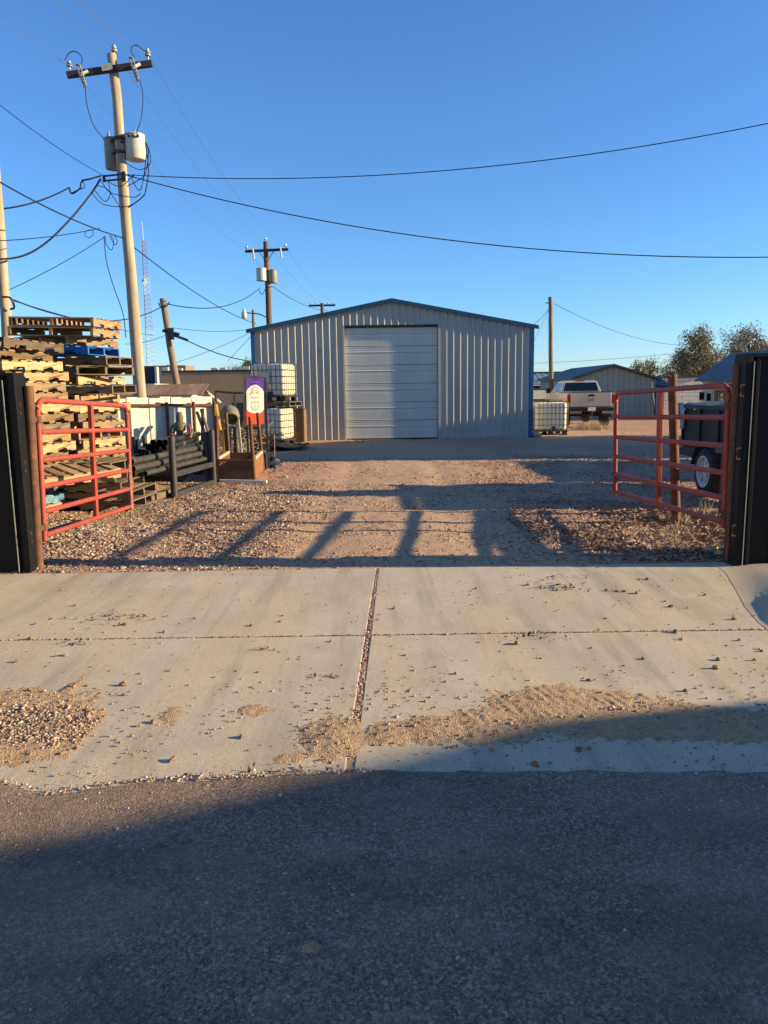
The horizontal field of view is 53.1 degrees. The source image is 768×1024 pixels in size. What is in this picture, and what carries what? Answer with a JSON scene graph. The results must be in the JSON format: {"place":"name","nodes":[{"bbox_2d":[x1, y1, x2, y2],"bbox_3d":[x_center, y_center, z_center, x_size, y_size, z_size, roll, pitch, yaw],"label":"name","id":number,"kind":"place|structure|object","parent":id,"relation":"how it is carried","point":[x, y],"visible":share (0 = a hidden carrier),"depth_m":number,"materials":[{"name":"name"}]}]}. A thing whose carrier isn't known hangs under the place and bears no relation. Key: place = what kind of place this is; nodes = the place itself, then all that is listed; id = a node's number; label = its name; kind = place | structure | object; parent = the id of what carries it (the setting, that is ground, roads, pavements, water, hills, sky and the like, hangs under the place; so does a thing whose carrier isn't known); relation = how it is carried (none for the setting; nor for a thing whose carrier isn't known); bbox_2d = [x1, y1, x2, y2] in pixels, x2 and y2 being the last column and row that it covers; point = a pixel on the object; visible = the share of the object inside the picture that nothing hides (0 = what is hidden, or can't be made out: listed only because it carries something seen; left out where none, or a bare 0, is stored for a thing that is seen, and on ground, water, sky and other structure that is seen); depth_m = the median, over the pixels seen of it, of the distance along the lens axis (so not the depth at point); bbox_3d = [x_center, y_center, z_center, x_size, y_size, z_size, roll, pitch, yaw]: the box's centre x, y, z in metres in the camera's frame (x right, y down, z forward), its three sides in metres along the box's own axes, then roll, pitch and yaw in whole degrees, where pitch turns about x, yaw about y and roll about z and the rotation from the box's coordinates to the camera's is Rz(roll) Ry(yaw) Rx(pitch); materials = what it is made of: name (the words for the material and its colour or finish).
{"place":"outdoors","nodes":[
{"label":"outdoors","id":0,"kind":"place"},
{"bbox_2d":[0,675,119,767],"bbox_3d":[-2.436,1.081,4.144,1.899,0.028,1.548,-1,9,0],"label":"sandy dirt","id":1,"kind":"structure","parent":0,"point":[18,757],"depth_m":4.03,"materials":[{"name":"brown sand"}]},
{"bbox_2d":[0,430,724,574],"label":"gravel yard","id":2,"kind":"structure","parent":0,"point":[585,443],"depth_m":11.24,"materials":[{"name":"brown gravel"}]},
{"bbox_2d":[0,373,37,572],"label":"sheet fence","id":3,"kind":"object","parent":2,"relation":"on","point":[18,554],"visible":0.99,"depth_m":7.26,"materials":[{"name":"black metal"}]},
{"bbox_2d":[24,386,43,568],"bbox_3d":[-3.374,-0.294,7.406,0.140,1.818,0.086,-1,9,0],"label":"pipe post","id":4,"kind":"object","parent":2,"relation":"on","point":[31,431],"visible":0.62,"depth_m":7.35,"materials":[{"name":"metal"}]},
{"bbox_2d":[35,397,133,540],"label":"tube gate","id":5,"kind":"structure","parent":4,"relation":"attached to","point":[92,454],"depth_m":8.61,"materials":[{"name":"red metal"}]},
{"bbox_2d":[64,492,157,509],"bbox_3d":[-4.189,-0.172,11.613,1.202,0.142,1.007,0,9,4],"label":"wooden pallet","id":6,"kind":"object","parent":2,"relation":"on","point":[115,501],"visible":0.38,"depth_m":11.14,"materials":[{"name":"brown wood"}]},
{"bbox_2d":[58,482,155,500],"bbox_3d":[-4.195,-0.303,11.559,1.202,0.142,1.007,-1,10,4],"label":"wooden pallet","id":7,"kind":"object","parent":6,"relation":"on","point":[139,491],"visible":0.44,"depth_m":11.11,"materials":[{"name":"brown wood"}]},
{"bbox_2d":[58,475,143,491],"bbox_3d":[-4.358,-0.434,11.521,1.202,0.142,1.007,0,9,2],"label":"wooden pallet","id":8,"kind":"object","parent":7,"relation":"on","point":[108,486],"visible":0.48,"depth_m":11.03,"materials":[{"name":"brown wood"}]},
{"bbox_2d":[81,468,133,482],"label":"wooden pallet","id":9,"kind":"object","parent":8,"relation":"on","point":[124,476],"visible":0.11,"depth_m":11.07,"materials":[{"name":"brown wood"}]},
{"bbox_2d":[45,457,136,469],"bbox_3d":[-4.474,-0.716,11.547,1.202,0.142,1.007,0,9,5],"label":"wooden pallet","id":10,"kind":"object","parent":9,"relation":"on","point":[120,462],"visible":0.34,"depth_m":11.44,"materials":[{"name":"brown wood"}]},
{"bbox_2d":[116,396,215,455],"bbox_3d":[-4.698,-1.718,16.763,2.157,1.584,0.129,-6,11,-31],"label":"panel fence","id":11,"kind":"object","parent":2,"relation":"on","point":[159,419],"visible":0.45,"depth_m":16.66,"materials":[{"name":"white metal"}]},
{"bbox_2d":[158,298,187,383],"bbox_3d":[-6.370,-4.253,23.577,0.886,4.501,0.335,-1,9,0],"label":"utility pole","id":12,"kind":"object","parent":2,"relation":"on","point":[168,330],"visible":0.78,"depth_m":23.32,"materials":[{"name":"brown wood"}]},
{"bbox_2d":[131,430,216,496],"bbox_3d":[-4.092,-0.902,13.584,1.780,0.999,2.183,1,9,9],"label":"pipe rack","id":13,"kind":"object","parent":2,"relation":"on","point":[208,466],"visible":0.66,"depth_m":13.38,"materials":[{"name":"metal"}]},
{"bbox_2d":[132,450,203,471],"bbox_3d":[-3.534,-0.912,13.155,0.100,0.100,3.300,1,9,9],"label":"steel pipe","id":14,"kind":"object","parent":13,"relation":"on","point":[147,465],"visible":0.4,"depth_m":12.48,"materials":[{"name":"metal"}]},
{"bbox_2d":[143,457,207,475],"bbox_3d":[-3.442,-0.821,13.180,0.080,0.080,2.900,1,9,9],"label":"steel pipe","id":15,"kind":"object","parent":13,"relation":"on","point":[166,468],"visible":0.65,"depth_m":12.87,"materials":[{"name":"metal"}]},
{"bbox_2d":[170,412,192,476],"bbox_3d":[-4.075,-1.351,15.372,0.557,1.286,0.255,-1,9,0],"label":"pump head","id":16,"kind":"object","parent":2,"relation":"on","point":[179,425],"visible":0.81,"depth_m":15.24},
{"bbox_2d":[37,479,339,568],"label":"leaf litter","id":17,"kind":"object","parent":2,"relation":"on","point":[152,509],"visible":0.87,"depth_m":10.04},
{"bbox_2d":[216,404,241,452],"bbox_3d":[-3.522,-1.753,17.483,0.480,1.398,0.621,2,9,15],"label":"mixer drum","id":18,"kind":"object","parent":2,"relation":"on","point":[232,411],"visible":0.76,"depth_m":17.41,"materials":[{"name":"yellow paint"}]},
{"bbox_2d":[215,413,264,480],"bbox_3d":[-2.905,-1.351,15.439,0.815,1.241,1.890,-1,9,-3],"label":"steel bin","id":19,"kind":"object","parent":2,"relation":"on","point":[241,466],"visible":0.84,"depth_m":14.63,"materials":[{"name":"brown metal"}]},
{"bbox_2d":[214,390,269,452],"bbox_3d":[-3.668,-2.383,20.405,1.376,1.709,1.135,-1,9,0],"label":"wire fence","id":20,"kind":"object","parent":2,"relation":"on","point":[238,405],"visible":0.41,"depth_m":19.98,"materials":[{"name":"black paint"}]},
{"bbox_2d":[243,376,268,468],"bbox_3d":[-2.780,-1.931,16.609,0.485,2.002,0.272,-1,9,0],"label":"board sign","id":21,"kind":"object","parent":2,"relation":"on","point":[254,396],"visible":0.96,"depth_m":16.51,"materials":[{"name":"multicoloured paint"}]},
{"bbox_2d":[261,406,295,443],"bbox_3d":[-3.520,-2.731,24.164,1.200,1.195,1.003,2,10,16],"label":"liquid tote","id":22,"kind":"object","parent":2,"relation":"on","point":[282,418],"visible":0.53,"depth_m":23.69,"materials":[{"name":"plastic"}]},
{"bbox_2d":[267,401,301,406],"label":"wooden pallet","id":23,"kind":"object","parent":22,"relation":"on","point":[284,403],"visible":0.79,"depth_m":23.72,"materials":[{"name":"brown wood"}]},
{"bbox_2d":[248,362,297,400],"bbox_3d":[-3.449,-4.059,23.949,1.200,1.195,1.006,2,10,16],"label":"liquid tote","id":24,"kind":"object","parent":23,"relation":"on","point":[280,382],"visible":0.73,"depth_m":23.49,"materials":[{"name":"white plastic"}]},
{"bbox_2d":[292,408,306,441],"bbox_3d":[-2.827,-2.894,25.422,0.460,1.097,0.890,-1,9,0],"label":"plywood crate","id":25,"kind":"object","parent":2,"relation":"on","point":[300,415],"visible":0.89,"depth_m":25.01,"materials":[{"name":"brown wood"}]},
{"bbox_2d":[246,298,538,440],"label":"metal building","id":26,"kind":"structure","parent":2,"relation":"on","point":[391,368],"depth_m":25.67,"materials":[{"name":"grey paint"}]},
{"bbox_2d":[344,326,437,439],"bbox_3d":[0.261,-4.315,25.809,3.105,3.716,0.072,-1,9,0],"label":"overhead door","id":27,"kind":"structure","parent":26,"relation":"in","point":[391,373],"depth_m":25.78,"materials":[{"name":"white paint"}]},
{"bbox_2d":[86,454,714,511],"bbox_3d":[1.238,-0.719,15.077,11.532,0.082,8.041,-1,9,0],"label":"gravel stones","id":28,"kind":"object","parent":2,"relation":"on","point":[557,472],"visible":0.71,"depth_m":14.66,"materials":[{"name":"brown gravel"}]},
{"bbox_2d":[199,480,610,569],"bbox_3d":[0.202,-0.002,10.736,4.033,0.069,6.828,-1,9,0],"label":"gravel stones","id":29,"kind":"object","parent":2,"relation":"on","point":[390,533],"visible":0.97,"depth_m":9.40,"materials":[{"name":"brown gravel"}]},
{"bbox_2d":[533,400,568,434],"bbox_3d":[5.796,-3.354,27.225,1.200,1.195,1.003,-1,9,-4],"label":"liquid tote","id":30,"kind":"object","parent":2,"relation":"on","point":[550,417],"visible":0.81,"depth_m":26.77,"materials":[{"name":"plastic"}]},
{"bbox_2d":[484,498,723,563],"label":"gravel stones","id":31,"kind":"object","parent":2,"relation":"on","point":[627,505],"visible":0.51,"depth_m":9.02,"materials":[{"name":"brown gravel"}]},
{"bbox_2d":[501,503,724,561],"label":"leaf litter","id":32,"kind":"object","parent":2,"relation":"on","point":[699,530],"visible":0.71,"depth_m":8.94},
{"bbox_2d":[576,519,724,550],"bbox_3d":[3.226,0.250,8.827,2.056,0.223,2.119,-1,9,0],"label":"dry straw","id":33,"kind":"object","parent":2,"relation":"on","point":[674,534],"visible":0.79,"depth_m":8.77,"materials":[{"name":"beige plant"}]},
{"bbox_2d":[651,374,680,523],"bbox_3d":[3.462,-0.749,9.471,0.507,1.876,0.141,-3,9,-14],"label":"pipe post","id":34,"kind":"object","parent":2,"relation":"on","point":[673,434],"visible":0.73,"depth_m":9.45,"materials":[{"name":"metal"}]},
{"bbox_2d":[679,401,724,493],"bbox_3d":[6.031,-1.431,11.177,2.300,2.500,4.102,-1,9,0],"label":"utility trailer","id":35,"kind":"object","parent":2,"relation":"on","point":[705,431],"visible":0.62,"depth_m":12.04,"materials":[{"name":"grey paint"}]},
{"bbox_2d":[724,364,739,562],"bbox_3d":[3.277,-0.408,7.208,0.114,1.920,0.086,-1,9,0],"label":"pipe post","id":36,"kind":"object","parent":2,"relation":"on","point":[735,383],"visible":0.46,"depth_m":7.15,"materials":[{"name":"metal"}]},
{"bbox_2d":[613,383,730,527],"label":"tube gate","id":37,"kind":"structure","parent":36,"relation":"attached to","point":[658,462],"depth_m":8.54,"materials":[{"name":"red metal"}]},
{"bbox_2d":[348,570,378,758],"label":"joint gravel","id":38,"kind":"structure","parent":0,"point":[366,648],"depth_m":5.19,"materials":[{"name":"gravel"}]},
{"bbox_2d":[66,410,680,452],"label":"gravel field","id":39,"kind":"structure","parent":0,"point":[646,427],"depth_m":33.10,"materials":[{"name":"gravel"}]},
{"bbox_2d":[0,174,14,337],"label":"utility pole","id":40,"kind":"object","parent":39,"relation":"on","point":[5,306],"visible":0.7,"depth_m":14.41,"materials":[{"name":"brown wood"}]},
{"bbox_2d":[64,44,152,397],"bbox_3d":[-5.896,-5.558,17.383,1.905,9.204,0.921,-1,9,0],"label":"utility pole","id":41,"kind":"object","parent":39,"relation":"on","point":[121,147],"visible":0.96,"depth_m":16.92,"materials":[{"name":"brown wood"}]},
{"bbox_2d":[0,179,100,259],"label":"overhead wire","id":42,"kind":"object","parent":41,"relation":"attached to","point":[60,229],"visible":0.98,"depth_m":15.68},
{"bbox_2d":[124,174,767,257],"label":"overhead wire","id":43,"kind":"object","parent":41,"relation":"attached to","point":[448,239],"visible":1,"depth_m":16.05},
{"bbox_2d":[125,123,767,178],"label":"overhead wire","id":44,"kind":"object","parent":41,"relation":"attached to","point":[453,169],"visible":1,"depth_m":15.75,"materials":[{"name":"metal"}]},
{"bbox_2d":[125,366,161,384],"bbox_3d":[-11.573,-5.756,38.145,1.948,3.038,5.200,-1,9,0],"label":"rooftop unit","id":45,"kind":"object","parent":39,"relation":"on","point":[153,374],"visible":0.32,"depth_m":39.37,"materials":[{"name":"paint"}]},
{"bbox_2d":[104,384,208,442],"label":"garden shed","id":46,"kind":"structure","parent":39,"relation":"on","point":[171,390],"depth_m":22.93,"materials":[{"name":"white paint"}]},
{"bbox_2d":[161,365,250,413],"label":"tan building","id":47,"kind":"structure","parent":39,"relation":"on","point":[223,379],"depth_m":57.16,"materials":[{"name":"brick"}]},
{"bbox_2d":[245,237,287,324],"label":"utility pole","id":48,"kind":"object","parent":39,"relation":"on","point":[266,274],"visible":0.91,"depth_m":40.32,"materials":[{"name":"brown wood"}]},
{"bbox_2d":[546,297,553,391],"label":"utility pole","id":49,"kind":"object","parent":39,"relation":"on","point":[550,323],"visible":0.73,"depth_m":43.95,"materials":[{"name":"brown wood"}]},
{"bbox_2d":[545,380,614,425],"bbox_3d":[8.450,-4.773,33.530,2.331,1.908,5.725,0,9,2],"label":"pickup truck","id":50,"kind":"object","parent":39,"relation":"on","point":[587,399],"visible":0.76,"depth_m":31.37,"materials":[{"name":"paint"}]},
{"bbox_2d":[0,628,766,640],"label":"joint gravel","id":51,"kind":"structure","parent":0,"point":[657,630],"depth_m":5.36,"materials":[{"name":"gravel"}]},
{"bbox_2d":[0,769,767,1023],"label":"road","id":52,"kind":"structure","parent":0,"point":[577,872],"depth_m":2.56,"materials":[{"name":"grey asphalt"}]},
{"bbox_2d":[0,755,767,1023],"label":"road grit","id":53,"kind":"object","parent":52,"relation":"on","point":[7,924],"visible":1,"depth_m":2.62,"materials":[{"name":"gravel"}]},
{"bbox_2d":[0,562,767,794],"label":"driveway","id":54,"kind":"structure","parent":0,"point":[421,604],"depth_m":4.96,"materials":[{"name":"concrete"}]},
{"bbox_2d":[0,685,104,771],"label":"gravel stones","id":55,"kind":"object","parent":54,"relation":"on","point":[12,736],"visible":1,"depth_m":3.94,"materials":[{"name":"beige gravel"}]},
{"bbox_2d":[119,704,305,763],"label":"sandy dirt","id":56,"kind":"structure","parent":54,"relation":"on","point":[170,716],"depth_m":4.06,"materials":[{"name":"gravel"}]},
{"bbox_2d":[0,764,766,795],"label":"road grit","id":57,"kind":"object","parent":54,"relation":"on","point":[199,777],"visible":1,"depth_m":3.40,"materials":[{"name":"gravel"}]},
{"bbox_2d":[2,566,767,762],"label":"driveway grit","id":58,"kind":"object","parent":54,"relation":"on","point":[368,708],"visible":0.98,"depth_m":4.20,"materials":[{"name":"stone"}]},
{"bbox_2d":[286,663,767,765],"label":"driveway grit","id":59,"kind":"object","parent":54,"relation":"on","point":[510,723],"visible":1,"depth_m":3.90,"materials":[{"name":"stone"}]},
{"bbox_2d":[723,353,767,565],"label":"sheet fence","id":60,"kind":"object","parent":54,"relation":"on","point":[748,537],"visible":0.96,"depth_m":7.08,"materials":[{"name":"black metal"}]},
{"bbox_2d":[0,0,767,385],"label":"sky","id":61,"kind":"structure","parent":0,"point":[269,88],"materials":[{"name":"blue"}]},
{"bbox_2d":[293,664,767,771],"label":"sandy dirt","id":62,"kind":"structure","parent":0,"point":[597,702],"depth_m":3.89,"materials":[{"name":"brown sand"}]},
{"bbox_2d":[537,364,661,417],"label":"gabled shed","id":63,"kind":"structure","parent":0,"point":[615,378],"depth_m":41.50,"materials":[{"name":"grey metal"}]},
{"bbox_2d":[660,376,700,410],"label":"block building","id":64,"kind":"structure","parent":0,"point":[689,396],"depth_m":49.46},
{"bbox_2d":[694,350,767,405],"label":"gable house","id":65,"kind":"structure","parent":0,"point":[720,371],"depth_m":42.43,"materials":[{"name":"grey metal"}]},
{"label":"ground","id":66,"kind":"structure","parent":0,"visible":0},
{"bbox_2d":[142,226,155,365],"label":"radio tower","id":67,"kind":"structure","parent":66,"relation":"on","point":[144,281],"depth_m":164.82,"materials":[{"name":"metal"}]},
{"bbox_2d":[662,321,729,401],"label":"broadleaf tree","id":68,"kind":"object","parent":66,"relation":"on","point":[697,362],"visible":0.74,"depth_m":60.17,"materials":[{"name":"green plant"}]},
{"bbox_2d":[712,320,767,361],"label":"broadleaf tree","id":69,"kind":"object","parent":66,"relation":"on","point":[746,336],"visible":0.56,"depth_m":72.88,"materials":[{"name":"green plant"}]},
{"bbox_3d":[-3.769,-0.828,13.250,0.588,0.092,3.276,-1,9,0],"label":"steel pipe","id":70,"kind":"object","parent":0,"visible":0},
{"bbox_2d":[134,450,201,464],"bbox_3d":[-3.699,-0.925,13.252,0.092,0.092,2.900,1,9,9],"label":"steel pipe","id":71,"kind":"object","parent":70,"relation":"on","point":[167,457],"visible":0.03,"depth_m":12.94,"materials":[{"name":"metal"}]},
{"bbox_2d":[131,444,202,464],"bbox_3d":[-3.618,-1.013,13.188,0.106,0.106,3.100,1,9,9],"label":"steel pipe","id":72,"kind":"object","parent":71,"relation":"on","point":[147,458],"visible":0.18,"depth_m":12.64,"materials":[{"name":"metal"}]},
{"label":"wooden pallet","id":73,"kind":"object","parent":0,"visible":0},
{"bbox_2d":[44,460,67,471],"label":"wooden pallet","id":74,"kind":"object","parent":73,"relation":"on","point":[50,464],"visible":0.07,"depth_m":10.97,"materials":[{"name":"brown wood"}]},
{"bbox_2d":[43,450,67,462],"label":"wooden pallet","id":75,"kind":"object","parent":74,"relation":"on","point":[61,452],"visible":0.12,"depth_m":11.06,"materials":[{"name":"brown wood"}]},
{"bbox_2d":[43,441,75,453],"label":"wooden pallet","id":76,"kind":"object","parent":75,"relation":"on","point":[55,446],"visible":0.3,"depth_m":10.91,"materials":[{"name":"brown wood"}]},
{"bbox_2d":[42,434,70,442],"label":"wooden pallet","id":77,"kind":"object","parent":76,"relation":"on","point":[49,438],"visible":0.17,"depth_m":10.95,"materials":[{"name":"brown wood"}]},
{"bbox_2d":[41,422,69,428],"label":"wooden pallet","id":78,"kind":"object","parent":77,"relation":"on","point":[59,425],"visible":0.19,"depth_m":10.97,"materials":[{"name":"brown wood"}]},
{"bbox_2d":[41,412,73,422],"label":"wooden pallet","id":79,"kind":"object","parent":78,"relation":"on","point":[54,417],"visible":0.27,"depth_m":10.85,"materials":[{"name":"brown wood"}]},
{"bbox_2d":[35,402,79,412],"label":"wooden pallet","id":80,"kind":"object","parent":79,"relation":"on","point":[51,408],"visible":0.23,"depth_m":10.73,"materials":[{"name":"brown wood"}]},
{"bbox_2d":[34,392,67,401],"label":"wooden pallet","id":81,"kind":"object","parent":80,"relation":"on","point":[58,395],"visible":0.25,"depth_m":10.80,"materials":[{"name":"brown wood"}]},
{"bbox_2d":[26,381,65,391],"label":"wooden pallet","id":82,"kind":"object","parent":81,"relation":"on","point":[44,386],"visible":0.41,"depth_m":10.76,"materials":[{"name":"brown wood"}]},
{"bbox_2d":[0,371,68,381],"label":"wooden pallet","id":83,"kind":"object","parent":82,"relation":"on","point":[42,376],"visible":0.65,"depth_m":10.69,"materials":[{"name":"brown wood"}]},
{"bbox_2d":[0,360,62,371],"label":"wooden pallet","id":84,"kind":"object","parent":83,"relation":"on","point":[17,365],"visible":0.99,"depth_m":10.53,"materials":[{"name":"brown wood"}]},
{"bbox_2d":[0,349,52,360],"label":"wooden pallet","id":85,"kind":"object","parent":84,"relation":"on","point":[7,354],"visible":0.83,"depth_m":10.61,"materials":[{"name":"brown wood"}]},
{"bbox_2d":[0,337,63,352],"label":"wooden pallet","id":86,"kind":"object","parent":85,"relation":"on","point":[21,344],"visible":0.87,"depth_m":10.49,"materials":[{"name":"brown wood"}]},
{"bbox_2d":[44,458,120,484],"bbox_3d":[-4.488,-0.550,10.783,1.202,0.142,1.007,-13,20,-42],"label":"wooden pallet","id":87,"kind":"object","parent":73,"relation":"on","point":[62,473],"visible":0.5,"depth_m":10.68,"materials":[{"name":"brown wood"}]},
{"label":"wooden pallet","id":88,"kind":"object","parent":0,"visible":0},
{"bbox_2d":[78,453,124,458],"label":"wooden pallet","id":89,"kind":"object","parent":88,"relation":"on","point":[118,455],"visible":0.07,"depth_m":12.59,"materials":[{"name":"brown wood"}]},
{"bbox_2d":[68,444,125,454],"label":"wooden pallet","id":90,"kind":"object","parent":89,"relation":"on","point":[107,448],"visible":0.17,"depth_m":12.35,"materials":[{"name":"brown wood"}]},
{"bbox_2d":[63,436,125,448],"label":"wooden pallet","id":91,"kind":"object","parent":90,"relation":"on","point":[84,444],"visible":0.42,"depth_m":12.29,"materials":[{"name":"brown wood"}]},
{"bbox_2d":[47,427,121,439],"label":"wooden pallet","id":92,"kind":"object","parent":91,"relation":"on","point":[76,436],"visible":0.23,"depth_m":12.21,"materials":[{"name":"brown wood"}]},
{"bbox_2d":[57,419,124,428],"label":"wooden pallet","id":93,"kind":"object","parent":92,"relation":"on","point":[110,423],"visible":0.34,"depth_m":12.23,"materials":[{"name":"brown wood"}]},
{"bbox_2d":[56,410,118,421],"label":"wooden pallet","id":94,"kind":"object","parent":93,"relation":"on","point":[82,417],"visible":0.38,"depth_m":12.29,"materials":[{"name":"brown wood"}]},
{"bbox_2d":[61,402,130,412],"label":"wooden pallet","id":95,"kind":"object","parent":94,"relation":"on","point":[83,409],"visible":0.32,"depth_m":12.15,"materials":[{"name":"brown wood"}]},
{"bbox_2d":[68,394,119,401],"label":"wooden pallet","id":96,"kind":"object","parent":95,"relation":"on","point":[103,398],"visible":0.34,"depth_m":12.25,"materials":[{"name":"brown wood"}]},
{"bbox_2d":[37,385,136,394],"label":"wooden pallet","id":97,"kind":"object","parent":96,"relation":"on","point":[98,389],"visible":0.72,"depth_m":11.71,"materials":[{"name":"brown wood"}]},
{"bbox_2d":[25,376,124,385],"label":"wooden pallet","id":98,"kind":"object","parent":97,"relation":"on","point":[85,380],"visible":0.62,"depth_m":12.14,"materials":[{"name":"brown wood"}]},
{"bbox_2d":[43,366,133,375],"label":"wooden pallet","id":99,"kind":"object","parent":98,"relation":"on","point":[96,371],"visible":0.77,"depth_m":12.08,"materials":[{"name":"brown wood"}]},
{"bbox_2d":[32,356,132,365],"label":"wooden pallet","id":100,"kind":"object","parent":99,"relation":"on","point":[97,361],"visible":0.71,"depth_m":11.70,"materials":[{"name":"brown wood"}]},
{"bbox_2d":[45,345,119,357],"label":"wooden pallet","id":101,"kind":"object","parent":100,"relation":"on","point":[83,350],"visible":0.56,"depth_m":11.92,"materials":[{"name":"blue paint"}]},
{"bbox_2d":[13,336,117,348],"bbox_3d":[-5.032,-2.682,12.213,1.007,0.142,1.202,2,9,18],"label":"wooden pallet","id":102,"kind":"object","parent":101,"relation":"on","point":[74,341],"visible":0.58,"depth_m":11.92,"materials":[{"name":"brown wood"}]},
{"bbox_2d":[7,326,119,338],"bbox_3d":[-4.977,-2.804,12.039,1.289,0.142,1.202,1,11,0],"label":"wooden pallet","id":103,"kind":"object","parent":102,"relation":"on","point":[24,331],"visible":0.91,"depth_m":11.76,"materials":[{"name":"brown wood"}]},
{"bbox_2d":[8,316,121,329],"bbox_3d":[-4.972,-2.961,12.078,1.289,0.142,1.202,1,11,1],"label":"wooden pallet","id":104,"kind":"object","parent":103,"relation":"on","point":[62,321],"visible":0.85,"depth_m":11.79,"materials":[{"name":"brown wood"}]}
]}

